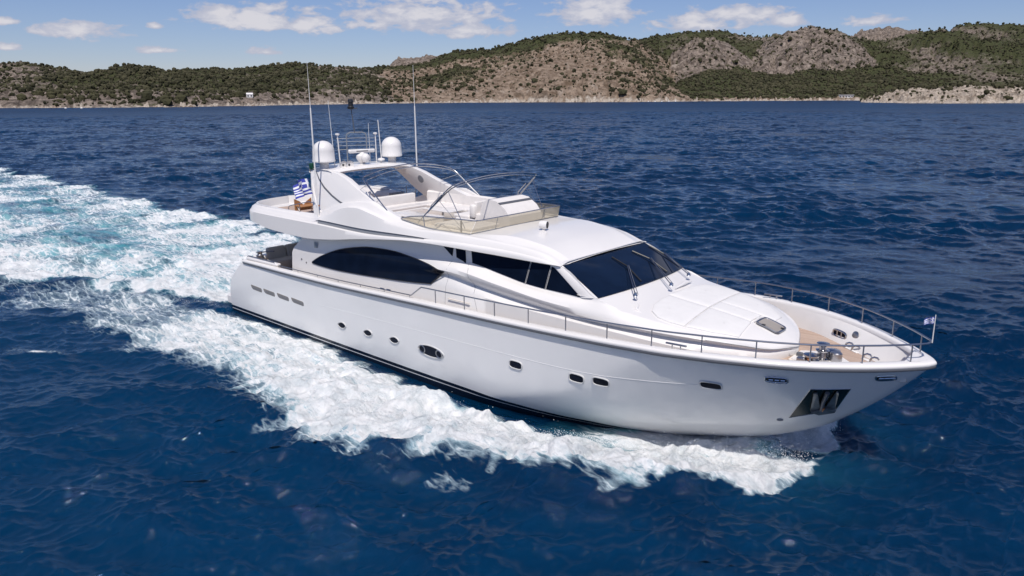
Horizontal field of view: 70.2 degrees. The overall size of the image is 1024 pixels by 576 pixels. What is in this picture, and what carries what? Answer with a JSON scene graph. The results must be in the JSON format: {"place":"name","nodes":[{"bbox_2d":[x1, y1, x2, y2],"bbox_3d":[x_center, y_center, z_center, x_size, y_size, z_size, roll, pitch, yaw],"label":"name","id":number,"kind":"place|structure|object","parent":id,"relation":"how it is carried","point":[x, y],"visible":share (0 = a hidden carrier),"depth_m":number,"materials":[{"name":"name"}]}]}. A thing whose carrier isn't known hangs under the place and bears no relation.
{"place":"outdoors","nodes":[
{"label":"outdoors","id":0,"kind":"place"},
{"bbox_2d":[0,100,1023,575],"bbox_3d":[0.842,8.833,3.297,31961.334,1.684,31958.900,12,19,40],"label":"sea","id":1,"kind":"structure","parent":0,"point":[162,412],"depth_m":26.11,"materials":[{"name":"liquid"}]},
{"bbox_2d":[110,281,844,479],"bbox_3d":[-4.561,1.106,30.626,34.738,1.576,16.119,12,19,40],"label":"spray","id":2,"kind":"object","parent":1,"relation":"on","point":[793,462],"visible":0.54,"depth_m":19.59,"materials":[{"name":"white liquid"}]},
{"bbox_2d":[228,69,936,435],"bbox_3d":[-0.850,-2.113,26.398,29.300,11.924,7.000,12,19,40],"label":"motor yacht","id":3,"kind":"object","parent":1,"relation":"on","point":[520,303],"visible":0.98,"depth_m":22.77,"materials":[{"name":"white paint"}]},
{"bbox_2d":[293,178,312,198],"bbox_3d":[-8.339,-3.919,29.089,1.304,0.952,0.250,12,19,40],"label":"flag","id":4,"kind":"object","parent":3,"relation":"attached to","point":[301,188],"visible":1,"depth_m":29.06,"materials":[{"name":"blue fabric"}]},
{"bbox_2d":[294,198,312,211],"bbox_3d":[-8.864,-3.531,31.416,0.510,0.651,0.840,12,19,40],"label":"folding chair","id":5,"kind":"object","parent":3,"relation":"on","point":[307,206],"visible":0.7,"depth_m":31.40,"materials":[{"name":"brown wood"}]},
{"bbox_2d":[312,247,441,282],"bbox_3d":[-5.154,-0.918,26.960,7.798,1.185,0.164,13,20,40],"label":"saloon window","id":6,"kind":"structure","parent":3,"relation":"in","point":[375,262],"depth_m":26.63,"materials":[{"name":"black glass"}]},
{"bbox_2d":[359,185,404,197],"bbox_3d":[-6.316,-4.506,33.867,3.060,0.470,1.050,12,19,40],"label":"tender","id":7,"kind":"object","parent":3,"relation":"on","point":[379,191],"visible":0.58,"depth_m":33.24,"materials":[{"name":"white plastic"}]},
{"bbox_2d":[444,246,453,255],"bbox_3d":[-2.136,-1.230,24.417,0.478,0.280,0.044,12,19,40],"label":"side window","id":8,"kind":"structure","parent":3,"relation":"in","point":[449,249],"depth_m":24.35,"materials":[{"name":"black glass"}]},
{"bbox_2d":[456,249,465,262],"bbox_3d":[-1.693,-1.065,24.057,0.498,0.420,0.084,12,19,40],"label":"side window","id":9,"kind":"structure","parent":3,"relation":"in","point":[460,254],"depth_m":24.05,"materials":[{"name":"black glass"}]},
{"bbox_2d":[445,261,476,308],"bbox_3d":[-1.598,-0.002,23.984,1.561,1.607,0.373,12,19,40],"label":"side door","id":10,"kind":"structure","parent":3,"relation":"in","point":[451,261],"depth_m":24.01,"materials":[{"name":"white"}]},
{"bbox_2d":[471,251,529,282],"bbox_3d":[-0.398,-0.660,23.055,2.458,0.698,0.068,12,19,39],"label":"side window","id":11,"kind":"structure","parent":3,"relation":"in","point":[516,269],"depth_m":22.92,"materials":[{"name":"black glass"}]},
{"bbox_2d":[526,262,549,288],"bbox_3d":[0.789,-0.385,22.081,0.898,0.739,0.084,12,19,40],"label":"side window","id":12,"kind":"structure","parent":3,"relation":"in","point":[538,272],"depth_m":22.07,"materials":[{"name":"black glass"}]},
{"bbox_2d":[546,267,579,296],"bbox_3d":[1.529,-0.197,21.441,1.308,0.720,0.087,13,20,41],"label":"side window","id":13,"kind":"structure","parent":3,"relation":"in","point":[556,282],"depth_m":21.59,"materials":[{"name":"black glass"}]},
{"bbox_2d":[652,295,707,326],"bbox_3d":[4.617,0.631,20.528,1.420,0.296,1.788,12,19,40],"label":"sun pad","id":14,"kind":"object","parent":3,"relation":"on","point":[682,312],"visible":1,"depth_m":20.41,"materials":[{"name":"white fabric"}]},
{"bbox_2d":[670,284,739,307],"bbox_3d":[5.920,0.186,22.101,1.270,0.265,2.338,12,19,40],"label":"sun pad","id":15,"kind":"object","parent":3,"relation":"on","point":[710,296],"visible":0.99,"depth_m":21.87,"materials":[{"name":"white fabric"}]},
{"bbox_2d":[685,308,750,337],"bbox_3d":[5.668,0.988,19.817,1.303,0.336,1.716,10,18,34],"label":"sun pad","id":16,"kind":"object","parent":3,"relation":"on","point":[712,320],"visible":1,"depth_m":19.70,"materials":[{"name":"white fabric"}]},
{"bbox_2d":[710,302,760,321],"bbox_3d":[6.339,0.676,20.746,1.250,0.222,0.728,12,19,40],"label":"sun pad","id":17,"kind":"object","parent":3,"relation":"on","point":[750,316],"visible":1,"depth_m":20.63,"materials":[{"name":"white fabric"}]},
{"bbox_2d":[721,293,781,320],"bbox_3d":[7.226,0.537,21.499,1.720,0.347,1.530,12,19,40],"label":"sun pad","id":18,"kind":"object","parent":3,"relation":"on","point":[745,302],"visible":1,"depth_m":21.27,"materials":[{"name":"white fabric"}]},
{"bbox_2d":[923,317,934,325],"bbox_3d":[9.954,0.795,17.391,0.214,0.248,0.070,8,17,29],"label":"flag","id":19,"kind":"object","parent":3,"relation":"attached to","point":[929,320],"visible":1,"depth_m":17.39,"materials":[{"name":"white fabric"}]},
{"bbox_2d":[0,22,1023,107],"bbox_3d":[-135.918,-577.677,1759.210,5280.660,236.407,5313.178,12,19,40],"label":"hills","id":20,"kind":"structure","parent":0,"point":[523,93],"depth_m":1070.86,"materials":[{"name":"green plant"}]},
{"bbox_2d":[16,93,26,98],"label":"shrub","id":21,"kind":"object","parent":20,"relation":"on","point":[21,95],"visible":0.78,"depth_m":648.49,"materials":[{"name":"green plant"}]},
{"bbox_2d":[18,87,25,92],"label":"shrub","id":22,"kind":"object","parent":20,"relation":"on","point":[21,89],"visible":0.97,"depth_m":679.96,"materials":[{"name":"green plant"}]},
{"bbox_2d":[46,91,56,97],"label":"shrub","id":23,"kind":"object","parent":20,"relation":"on","point":[50,93],"visible":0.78,"depth_m":656.25,"materials":[{"name":"green plant"}]},
{"bbox_2d":[61,89,68,94],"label":"shrub","id":24,"kind":"object","parent":20,"relation":"on","point":[65,91],"visible":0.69,"depth_m":679.77,"materials":[{"name":"green plant"}]},
{"bbox_2d":[141,91,151,99],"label":"shrub","id":25,"kind":"object","parent":20,"relation":"on","point":[147,95],"visible":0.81,"depth_m":654.54,"materials":[{"name":"green plant"}]},
{"bbox_2d":[160,95,169,98],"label":"shrub","id":26,"kind":"object","parent":20,"relation":"on","point":[163,96],"visible":0.56,"depth_m":646.61,"materials":[{"name":"green plant"}]},
{"bbox_2d":[162,98,171,104],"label":"shrub","id":27,"kind":"object","parent":20,"relation":"on","point":[167,101],"visible":1,"depth_m":625.99,"materials":[{"name":"green plant"}]},
{"bbox_2d":[175,94,187,101],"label":"shrub","id":28,"kind":"object","parent":20,"relation":"on","point":[182,97],"visible":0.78,"depth_m":654.52,"materials":[{"name":"green plant"}]},
{"bbox_2d":[235,90,244,97],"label":"shrub","id":29,"kind":"object","parent":20,"relation":"on","point":[240,93],"visible":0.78,"depth_m":721.08,"materials":[{"name":"green plant"}]},
{"bbox_2d":[0,25,1020,106],"bbox_3d":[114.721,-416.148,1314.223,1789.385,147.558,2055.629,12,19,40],"label":"scrub","id":30,"kind":"object","parent":20,"relation":"on","point":[469,87],"visible":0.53,"depth_m":951.91,"materials":[{"name":"green plant"}]},
{"bbox_2d":[0,21,1023,104],"bbox_3d":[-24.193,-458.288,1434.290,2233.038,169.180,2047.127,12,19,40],"label":"forest","id":31,"kind":"object","parent":20,"relation":"on","point":[125,73],"visible":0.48,"depth_m":1009.82,"materials":[{"name":"green plant"}]},
{"bbox_2d":[618,89,627,94],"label":"shrub","id":32,"kind":"object","parent":20,"relation":"on","point":[622,91],"visible":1,"depth_m":859.56,"materials":[{"name":"green plant"}]},
{"bbox_2d":[839,95,853,97],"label":"beach house","id":33,"kind":"structure","parent":20,"relation":"on","point":[847,96],"depth_m":935.50,"materials":[{"name":"white paint"}]},
{"bbox_2d":[0,0,1023,71],"label":"sky","id":34,"kind":"structure","parent":0,"point":[80,35],"materials":[{"name":"blue"}]}
]}

